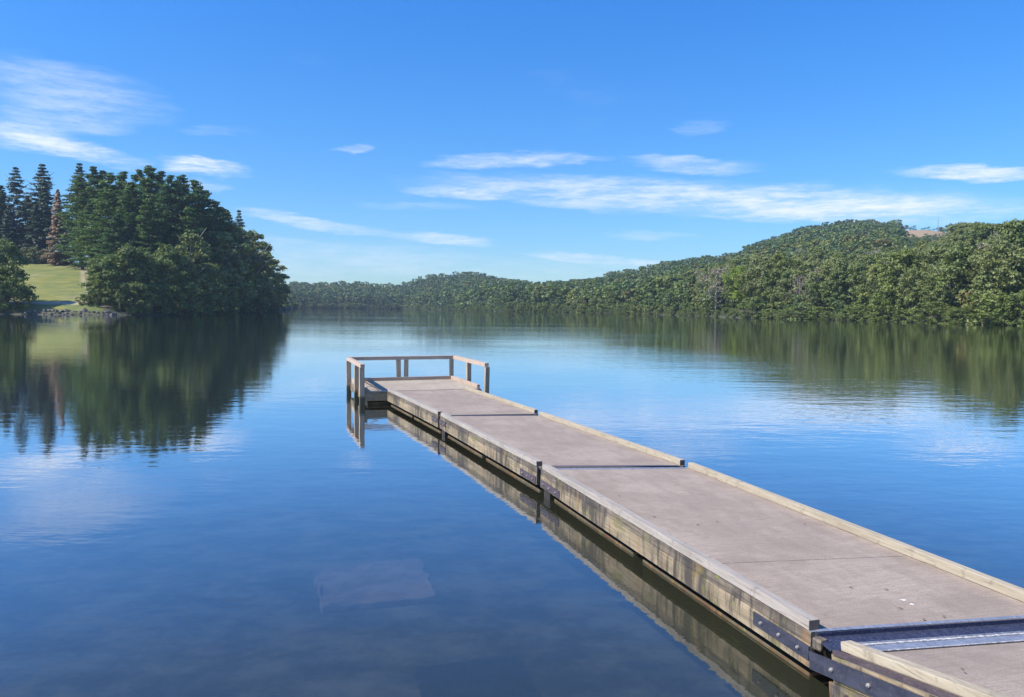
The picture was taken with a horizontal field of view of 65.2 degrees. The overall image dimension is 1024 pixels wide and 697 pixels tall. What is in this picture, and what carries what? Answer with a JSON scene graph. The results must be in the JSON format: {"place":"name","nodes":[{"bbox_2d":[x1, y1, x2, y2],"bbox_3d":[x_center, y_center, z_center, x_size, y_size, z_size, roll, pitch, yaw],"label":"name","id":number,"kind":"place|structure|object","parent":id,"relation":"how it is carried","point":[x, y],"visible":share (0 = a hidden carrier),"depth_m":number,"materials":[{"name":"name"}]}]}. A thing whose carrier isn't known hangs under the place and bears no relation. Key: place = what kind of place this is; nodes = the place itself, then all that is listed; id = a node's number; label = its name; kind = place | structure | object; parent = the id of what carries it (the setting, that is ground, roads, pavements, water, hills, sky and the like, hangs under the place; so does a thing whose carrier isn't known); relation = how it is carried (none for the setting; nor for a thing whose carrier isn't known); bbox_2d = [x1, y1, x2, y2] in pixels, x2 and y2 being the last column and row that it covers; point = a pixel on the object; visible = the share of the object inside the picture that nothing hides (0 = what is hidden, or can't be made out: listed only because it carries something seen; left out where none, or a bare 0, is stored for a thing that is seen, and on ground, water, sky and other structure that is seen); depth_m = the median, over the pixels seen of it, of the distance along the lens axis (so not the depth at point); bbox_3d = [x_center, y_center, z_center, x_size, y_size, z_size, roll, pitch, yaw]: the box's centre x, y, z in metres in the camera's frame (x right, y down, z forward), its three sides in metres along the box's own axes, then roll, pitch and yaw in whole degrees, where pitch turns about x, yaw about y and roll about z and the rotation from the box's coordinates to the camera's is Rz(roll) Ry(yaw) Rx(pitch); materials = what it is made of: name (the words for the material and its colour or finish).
{"place":"outdoors","nodes":[
{"label":"outdoors","id":0,"kind":"place"},
{"bbox_2d":[0,230,1021,324],"bbox_3d":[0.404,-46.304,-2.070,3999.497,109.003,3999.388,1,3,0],"label":"ground","id":1,"kind":"structure","parent":0,"point":[59,288],"depth_m":269.01,"materials":[{"name":"plant"}]},
{"bbox_2d":[0,185,22,252],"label":"spruce tree","id":2,"kind":"object","parent":1,"relation":"on","point":[3,203],"visible":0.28,"depth_m":344.43,"materials":[{"name":"green plant"}]},
{"bbox_2d":[0,204,26,254],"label":"spruce tree","id":3,"kind":"object","parent":1,"relation":"on","point":[9,218],"visible":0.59,"depth_m":340.80,"materials":[{"name":"green plant"}]},
{"bbox_2d":[0,238,29,305],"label":"broadleaf tree","id":4,"kind":"object","parent":1,"relation":"on","point":[8,249],"visible":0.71,"depth_m":234.03,"materials":[{"name":"green plant"}]},
{"bbox_2d":[4,167,28,244],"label":"pine tree","id":5,"kind":"object","parent":1,"relation":"on","point":[12,185],"visible":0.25,"depth_m":356.05,"materials":[{"name":"green plant"}]},
{"bbox_2d":[0,265,35,310],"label":"bush","id":6,"kind":"object","parent":1,"relation":"on","point":[2,267],"visible":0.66,"depth_m":231.60,"materials":[{"name":"green plant"}]},
{"bbox_2d":[0,273,38,310],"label":"bush","id":7,"kind":"object","parent":1,"relation":"on","point":[20,294],"visible":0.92,"depth_m":230.82,"materials":[{"name":"green plant"}]},
{"bbox_2d":[15,195,42,247],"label":"spruce tree","id":8,"kind":"object","parent":1,"relation":"on","point":[26,214],"visible":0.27,"depth_m":347.88,"materials":[{"name":"green plant"}]},
{"bbox_2d":[23,246,45,262],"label":"bush","id":9,"kind":"object","parent":1,"relation":"on","point":[28,255],"visible":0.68,"depth_m":330.40,"materials":[{"name":"green plant"}]},
{"bbox_2d":[20,204,49,258],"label":"spruce tree","id":10,"kind":"object","parent":1,"relation":"on","point":[35,216],"visible":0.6,"depth_m":340.58,"materials":[{"name":"green plant"}]},
{"bbox_2d":[23,180,55,261],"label":"spruce tree","id":11,"kind":"object","parent":1,"relation":"on","point":[44,200],"visible":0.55,"depth_m":342.12,"materials":[{"name":"green plant"}]},
{"bbox_2d":[14,164,70,248],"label":"pine tree","id":12,"kind":"object","parent":1,"relation":"on","point":[42,171],"visible":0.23,"depth_m":353.44,"materials":[{"name":"green plant"}]},
{"bbox_2d":[39,189,77,264],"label":"larch tree","id":13,"kind":"object","parent":1,"relation":"on","point":[51,256],"visible":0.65,"depth_m":327.57,"materials":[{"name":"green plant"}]},
{"bbox_2d":[42,163,87,262],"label":"pine tree","id":14,"kind":"object","parent":1,"relation":"on","point":[79,171],"visible":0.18,"depth_m":329.20,"materials":[{"name":"green plant"}]},
{"bbox_2d":[53,175,101,269],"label":"pine tree","id":15,"kind":"object","parent":1,"relation":"on","point":[78,182],"visible":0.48,"depth_m":313.06,"materials":[{"name":"green plant"}]},
{"bbox_2d":[61,166,109,255],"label":"pine tree","id":16,"kind":"object","parent":1,"relation":"on","point":[91,188],"visible":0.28,"depth_m":312.89,"materials":[{"name":"green plant"}]},
{"bbox_2d":[65,204,106,275],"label":"pine tree","id":17,"kind":"object","parent":1,"relation":"on","point":[81,224],"visible":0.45,"depth_m":295.94,"materials":[{"name":"green plant"}]},
{"bbox_2d":[80,280,113,307],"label":"bush","id":18,"kind":"object","parent":1,"relation":"on","point":[97,284],"visible":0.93,"depth_m":237.25,"materials":[{"name":"green plant"}]},
{"bbox_2d":[78,258,119,301],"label":"broadleaf tree","id":19,"kind":"object","parent":1,"relation":"on","point":[92,271],"visible":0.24,"depth_m":242.91,"materials":[{"name":"green plant"}]},
{"bbox_2d":[74,172,134,275],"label":"pine tree","id":20,"kind":"object","parent":1,"relation":"on","point":[106,207],"visible":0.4,"depth_m":285.21,"materials":[{"name":"green plant"}]},
{"bbox_2d":[84,254,132,306],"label":"broadleaf tree","id":21,"kind":"object","parent":1,"relation":"on","point":[107,264],"visible":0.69,"depth_m":238.88,"materials":[{"name":"green plant"}]},
{"bbox_2d":[87,213,136,282],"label":"pine tree","id":22,"kind":"object","parent":1,"relation":"on","point":[116,235],"visible":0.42,"depth_m":272.05,"materials":[{"name":"green plant"}]},
{"bbox_2d":[99,171,134,253],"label":"pine tree","id":23,"kind":"object","parent":1,"relation":"on","point":[121,178],"visible":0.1,"depth_m":310.22,"materials":[{"name":"green plant"}]},
{"bbox_2d":[102,282,134,310],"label":"bush","id":24,"kind":"object","parent":1,"relation":"on","point":[119,293],"visible":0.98,"depth_m":237.01,"materials":[{"name":"green plant"}]},
{"bbox_2d":[101,182,149,280],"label":"pine tree","id":25,"kind":"object","parent":1,"relation":"on","point":[127,214],"visible":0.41,"depth_m":281.27,"materials":[{"name":"green plant"}]},
{"bbox_2d":[102,244,157,307],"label":"broadleaf tree","id":26,"kind":"object","parent":1,"relation":"on","point":[128,251],"visible":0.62,"depth_m":243.60,"materials":[{"name":"green plant"}]},
{"bbox_2d":[115,281,153,313],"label":"bush","id":27,"kind":"object","parent":1,"relation":"on","point":[135,294],"visible":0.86,"depth_m":239.10,"materials":[{"name":"green plant"}]},
{"bbox_2d":[122,169,157,235],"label":"pine tree","id":28,"kind":"object","parent":1,"relation":"on","point":[140,174],"visible":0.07,"depth_m":308.31,"materials":[{"name":"green plant"}]},
{"bbox_2d":[114,165,172,249],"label":"pine tree","id":29,"kind":"object","parent":1,"relation":"on","point":[146,183],"visible":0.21,"depth_m":295.65,"materials":[{"name":"green plant"}]},
{"bbox_2d":[120,250,172,308],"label":"broadleaf tree","id":30,"kind":"object","parent":1,"relation":"on","point":[146,257],"visible":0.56,"depth_m":247.15,"materials":[{"name":"green plant"}]},
{"bbox_2d":[129,198,165,282],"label":"pine tree","id":31,"kind":"object","parent":1,"relation":"on","point":[143,230],"visible":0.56,"depth_m":275.09,"materials":[{"name":"green plant"}]},
{"bbox_2d":[133,254,183,307],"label":"broadleaf tree","id":32,"kind":"object","parent":1,"relation":"on","point":[172,276],"visible":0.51,"depth_m":251.33,"materials":[{"name":"green plant"}]},
{"bbox_2d":[148,244,187,306],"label":"broadleaf tree","id":33,"kind":"object","parent":1,"relation":"on","point":[167,251],"visible":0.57,"depth_m":254.87,"materials":[{"name":"green plant"}]},
{"bbox_2d":[139,175,210,284],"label":"pine tree","id":34,"kind":"object","parent":1,"relation":"on","point":[170,215],"visible":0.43,"depth_m":284.74,"materials":[{"name":"green plant"}]},
{"bbox_2d":[160,174,206,237],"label":"pine tree","id":35,"kind":"object","parent":1,"relation":"on","point":[183,182],"visible":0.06,"depth_m":301.60,"materials":[{"name":"green plant"}]},
{"bbox_2d":[156,254,212,311],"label":"broadleaf tree","id":36,"kind":"object","parent":1,"relation":"on","point":[187,268],"visible":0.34,"depth_m":258.97,"materials":[{"name":"green plant"}]},
{"bbox_2d":[167,206,216,277],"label":"pine tree","id":37,"kind":"object","parent":1,"relation":"on","point":[187,226],"visible":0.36,"depth_m":281.78,"materials":[{"name":"green plant"}]},
{"bbox_2d":[175,230,214,313],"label":"broadleaf tree","id":38,"kind":"object","parent":1,"relation":"on","point":[193,249],"visible":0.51,"depth_m":263.00,"materials":[{"name":"green plant"}]},
{"bbox_2d":[164,179,230,264],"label":"pine tree","id":39,"kind":"object","parent":1,"relation":"on","point":[194,199],"visible":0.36,"depth_m":293.95,"materials":[{"name":"green plant"}]},
{"bbox_2d":[189,262,227,313],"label":"broadleaf tree","id":40,"kind":"object","parent":1,"relation":"on","point":[211,270],"visible":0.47,"depth_m":268.30,"materials":[{"name":"green plant"}]},
{"bbox_2d":[195,190,234,267],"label":"pine tree","id":41,"kind":"object","parent":1,"relation":"on","point":[209,201],"visible":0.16,"depth_m":302.91,"materials":[{"name":"green plant"}]},
{"bbox_2d":[201,201,254,285],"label":"pine tree","id":42,"kind":"object","parent":1,"relation":"on","point":[223,220],"visible":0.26,"depth_m":309.15,"materials":[{"name":"green plant"}]},
{"bbox_2d":[206,230,257,311],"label":"broadleaf tree","id":43,"kind":"object","parent":1,"relation":"on","point":[243,288],"visible":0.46,"depth_m":297.56,"materials":[{"name":"green plant"}]},
{"bbox_2d":[225,223,259,308],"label":"tree","id":44,"kind":"object","parent":1,"relation":"on","point":[236,229],"visible":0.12,"depth_m":315.50,"materials":[{"name":"green plant"}]},
{"bbox_2d":[238,230,279,312],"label":"tree","id":45,"kind":"object","parent":1,"relation":"on","point":[262,281],"visible":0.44,"depth_m":342.12,"materials":[{"name":"green plant"}]},
{"bbox_2d":[254,241,283,303],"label":"broadleaf tree","id":46,"kind":"object","parent":1,"relation":"on","point":[268,248],"visible":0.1,"depth_m":372.91,"materials":[{"name":"green plant"}]},
{"bbox_2d":[267,259,291,300],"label":"birch tree","id":47,"kind":"object","parent":1,"relation":"on","point":[283,277],"visible":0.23,"depth_m":424.60,"materials":[{"name":"green plant"}]},
{"bbox_2d":[282,283,297,310],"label":"broadleaf tree","id":48,"kind":"object","parent":1,"relation":"on","point":[287,302],"visible":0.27,"depth_m":498.15,"materials":[{"name":"green plant"}]},
{"bbox_2d":[287,219,1023,320],"bbox_3d":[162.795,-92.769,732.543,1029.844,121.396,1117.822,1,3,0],"label":"forest","id":49,"kind":"object","parent":1,"relation":"on","point":[656,285],"visible":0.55,"depth_m":642.30,"materials":[{"name":"green plant"}]},
{"bbox_2d":[696,273,724,306],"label":"broadleaf tree","id":50,"kind":"object","parent":1,"relation":"on","point":[701,291],"visible":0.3,"depth_m":365.03,"materials":[{"name":"green plant"}]},
{"bbox_2d":[697,266,727,309],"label":"bare tree","id":51,"kind":"object","parent":1,"relation":"on","point":[715,271],"visible":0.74,"depth_m":350.21,"materials":[{"name":"grey plant"}]},
{"bbox_2d":[721,265,748,308],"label":"broadleaf tree","id":52,"kind":"object","parent":1,"relation":"on","point":[727,291],"visible":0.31,"depth_m":334.31,"materials":[{"name":"green plant"}]},
{"bbox_2d":[722,266,758,309],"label":"broadleaf tree","id":53,"kind":"object","parent":1,"relation":"on","point":[734,274],"visible":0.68,"depth_m":323.09,"materials":[{"name":"green plant"}]},
{"bbox_2d":[734,296,767,317],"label":"bush","id":54,"kind":"object","parent":1,"relation":"on","point":[748,307],"visible":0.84,"depth_m":299.26,"materials":[{"name":"green plant"}]},
{"bbox_2d":[734,255,777,308],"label":"broadleaf tree","id":55,"kind":"object","parent":1,"relation":"on","point":[760,263],"visible":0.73,"depth_m":310.00,"materials":[{"name":"green plant"}]},
{"bbox_2d":[760,267,782,311],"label":"broadleaf tree","id":56,"kind":"object","parent":1,"relation":"on","point":[772,273],"visible":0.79,"depth_m":304.01,"materials":[{"name":"green plant"}]},
{"bbox_2d":[766,278,796,309],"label":"broadleaf tree","id":57,"kind":"object","parent":1,"relation":"on","point":[783,283],"visible":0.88,"depth_m":296.00,"materials":[{"name":"green plant"}]},
{"bbox_2d":[764,251,804,298],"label":"broadleaf tree","id":58,"kind":"object","parent":1,"relation":"on","point":[783,264],"visible":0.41,"depth_m":307.24,"materials":[{"name":"green plant"}]},
{"bbox_2d":[771,270,801,309],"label":"broadleaf tree","id":59,"kind":"object","parent":1,"relation":"on","point":[787,274],"visible":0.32,"depth_m":298.99,"materials":[{"name":"green plant"}]},
{"bbox_2d":[789,273,808,305],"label":"bare tree","id":60,"kind":"object","parent":1,"relation":"on","point":[801,277],"visible":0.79,"depth_m":289.95,"materials":[{"name":"grey plant"}]},
{"bbox_2d":[788,301,820,318],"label":"bush","id":61,"kind":"object","parent":1,"relation":"on","point":[802,305],"visible":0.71,"depth_m":272.06,"materials":[{"name":"green plant"}]},
{"bbox_2d":[789,260,828,302],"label":"tree","id":62,"kind":"object","parent":1,"relation":"on","point":[812,265],"visible":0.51,"depth_m":289.78,"materials":[{"name":"green plant"}]},
{"bbox_2d":[802,280,820,306],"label":"broadleaf tree","id":63,"kind":"object","parent":1,"relation":"on","point":[811,286],"visible":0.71,"depth_m":280.69,"materials":[{"name":"green plant"}]},
{"bbox_2d":[802,306,827,319],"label":"bush","id":64,"kind":"object","parent":1,"relation":"on","point":[815,310],"visible":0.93,"depth_m":267.67,"materials":[{"name":"green plant"}]},
{"bbox_2d":[803,256,849,300],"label":"broadleaf tree","id":65,"kind":"object","parent":1,"relation":"on","point":[826,267],"visible":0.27,"depth_m":281.57,"materials":[{"name":"green plant"}]},
{"bbox_2d":[817,270,854,312],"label":"broadleaf tree","id":66,"kind":"object","parent":1,"relation":"on","point":[834,275],"visible":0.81,"depth_m":266.06,"materials":[{"name":"green plant"}]},
{"bbox_2d":[819,258,859,312],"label":"broadleaf tree","id":67,"kind":"object","parent":1,"relation":"on","point":[841,265],"visible":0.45,"depth_m":268.93,"materials":[{"name":"green plant"}]},
{"bbox_2d":[838,307,861,320],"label":"bush","id":68,"kind":"object","parent":1,"relation":"on","point":[849,312],"visible":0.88,"depth_m":253.23,"materials":[{"name":"green plant"}]},
{"bbox_2d":[849,304,872,320],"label":"bush","id":69,"kind":"object","parent":1,"relation":"on","point":[862,310],"visible":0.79,"depth_m":247.56,"materials":[{"name":"green plant"}]},
{"bbox_2d":[845,262,878,309],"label":"broadleaf tree","id":70,"kind":"object","parent":1,"relation":"on","point":[856,268],"visible":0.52,"depth_m":259.77,"materials":[{"name":"green plant"}]},
{"bbox_2d":[855,275,882,309],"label":"broadleaf tree","id":71,"kind":"object","parent":1,"relation":"on","point":[868,287],"visible":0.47,"depth_m":253.48,"materials":[{"name":"green plant"}]},
{"bbox_2d":[856,263,899,315],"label":"birch tree","id":72,"kind":"object","parent":1,"relation":"on","point":[870,278],"visible":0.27,"depth_m":247.92,"materials":[{"name":"green plant"}]},
{"bbox_2d":[854,250,901,293],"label":"broadleaf tree","id":73,"kind":"object","parent":1,"relation":"on","point":[870,259],"visible":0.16,"depth_m":270.63,"materials":[{"name":"green plant"}]},
{"bbox_2d":[864,297,910,321],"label":"bush","id":74,"kind":"object","parent":1,"relation":"on","point":[888,309],"visible":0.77,"depth_m":236.84,"materials":[{"name":"green plant"}]},
{"bbox_2d":[872,248,921,317],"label":"broadleaf tree","id":75,"kind":"object","parent":1,"relation":"on","point":[898,260],"visible":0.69,"depth_m":236.45,"materials":[{"name":"green plant"}]},
{"bbox_2d":[890,308,908,321],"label":"bush","id":76,"kind":"object","parent":1,"relation":"on","point":[898,312],"visible":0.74,"depth_m":229.97,"materials":[{"name":"green plant"}]},
{"bbox_2d":[890,266,931,315],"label":"broadleaf tree","id":77,"kind":"object","parent":1,"relation":"on","point":[912,276],"visible":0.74,"depth_m":227.84,"materials":[{"name":"green plant"}]},
{"bbox_2d":[900,308,921,321],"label":"bush","id":78,"kind":"object","parent":1,"relation":"on","point":[910,312],"visible":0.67,"depth_m":223.03,"materials":[{"name":"green plant"}]},
{"bbox_2d":[912,256,940,300],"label":"broadleaf tree","id":79,"kind":"object","parent":1,"relation":"on","point":[925,263],"visible":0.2,"depth_m":230.46,"materials":[{"name":"green plant"}]},
{"bbox_2d":[907,300,954,322],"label":"bush","id":80,"kind":"object","parent":1,"relation":"on","point":[934,304],"visible":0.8,"depth_m":211.72,"materials":[{"name":"green plant"}]},
{"bbox_2d":[919,261,954,309],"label":"broadleaf tree","id":81,"kind":"object","parent":1,"relation":"on","point":[927,288],"visible":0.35,"depth_m":221.06,"materials":[{"name":"green plant"}]},
{"bbox_2d":[912,245,962,300],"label":"broadleaf tree","id":82,"kind":"object","parent":1,"relation":"on","point":[933,252],"visible":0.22,"depth_m":228.48,"materials":[{"name":"green plant"}]},
{"bbox_2d":[928,248,964,319],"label":"birch tree","id":83,"kind":"object","parent":1,"relation":"on","point":[936,292],"visible":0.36,"depth_m":212.60,"materials":[{"name":"green plant"}]},
{"bbox_2d":[941,307,971,323],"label":"bush","id":84,"kind":"object","parent":1,"relation":"on","point":[959,314],"visible":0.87,"depth_m":202.05,"materials":[{"name":"green plant"}]},
{"bbox_2d":[931,243,989,308],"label":"broadleaf tree","id":85,"kind":"object","parent":1,"relation":"on","point":[961,265],"visible":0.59,"depth_m":208.56,"materials":[{"name":"green plant"}]},
{"bbox_2d":[964,263,991,311],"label":"broadleaf tree","id":86,"kind":"object","parent":1,"relation":"on","point":[974,274],"visible":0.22,"depth_m":205.83,"materials":[{"name":"green plant"}]},
{"bbox_2d":[963,222,996,250],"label":"broadleaf tree","id":87,"kind":"object","parent":1,"relation":"on","point":[977,231],"visible":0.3,"depth_m":279.93,"materials":[{"name":"green plant"}]},
{"bbox_2d":[961,290,1019,324],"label":"bush","id":88,"kind":"object","parent":1,"relation":"on","point":[988,296],"visible":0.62,"depth_m":192.88,"materials":[{"name":"green plant"}]},
{"bbox_2d":[970,249,1015,317],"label":"birch tree","id":89,"kind":"object","parent":1,"relation":"on","point":[992,263],"visible":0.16,"depth_m":199.92,"materials":[{"name":"green plant"}]},
{"bbox_2d":[967,239,1023,313],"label":"broadleaf tree","id":90,"kind":"object","parent":1,"relation":"on","point":[1011,256],"visible":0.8,"depth_m":195.62,"materials":[{"name":"green plant"}]},
{"bbox_2d":[978,295,1023,324],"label":"bush","id":91,"kind":"object","parent":1,"relation":"on","point":[1001,311],"visible":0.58,"depth_m":189.06,"materials":[{"name":"green plant"}]},
{"bbox_2d":[979,265,1023,306],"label":"broadleaf tree","id":92,"kind":"object","parent":1,"relation":"on","point":[1006,280],"visible":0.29,"depth_m":195.78,"materials":[{"name":"green plant"}]},
{"bbox_2d":[988,291,1023,325],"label":"bush","id":93,"kind":"object","parent":1,"relation":"on","point":[1017,296],"visible":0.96,"depth_m":185.54,"materials":[{"name":"green plant"}]},
{"bbox_2d":[993,218,1023,266],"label":"broadleaf tree","id":94,"kind":"object","parent":1,"relation":"on","point":[1011,231],"visible":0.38,"depth_m":210.73,"materials":[{"name":"green plant"}]},
{"bbox_2d":[0,308,1023,696],"bbox_3d":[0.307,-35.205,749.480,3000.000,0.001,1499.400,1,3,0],"label":"lake water","id":95,"kind":"structure","parent":0,"point":[254,504],"depth_m":14.16,"materials":[{"name":"blue liquid"}]},
{"bbox_2d":[346,355,489,405],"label":"dock platform","id":96,"kind":"structure","parent":95,"relation":"in","point":[367,391],"depth_m":28.33,"materials":[{"name":"wood"}]},
{"bbox_2d":[387,386,537,431],"bbox_3d":[-1.651,1.946,23.356,2.720,1.024,6.511,-1,3,-21],"label":"dock section","id":97,"kind":"object","parent":95,"relation":"on","point":[427,407],"visible":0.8,"depth_m":22.73,"materials":[{"name":"concrete"}]},
{"bbox_2d":[439,412,684,490],"bbox_3d":[0.592,2.305,17.078,2.588,1.059,7.378,-1,3,-19],"label":"dock section","id":98,"kind":"object","parent":95,"relation":"in","point":[523,448],"visible":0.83,"depth_m":16.09,"materials":[{"name":"concrete"}]},
{"bbox_2d":[540,462,1023,675],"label":"dock section","id":99,"kind":"object","parent":95,"relation":"in","point":[773,572],"visible":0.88,"depth_m":8.80,"materials":[{"name":"concrete"}]},
{"bbox_2d":[808,623,1023,696],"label":"gangway","id":100,"kind":"object","parent":95,"relation":"on","point":[871,665],"visible":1,"depth_m":6.28,"materials":[{"name":"concrete"}]},
{"bbox_2d":[0,0,1023,290],"label":"sky","id":101,"kind":"structure","parent":0,"point":[395,142],"materials":[{"name":"blue"}]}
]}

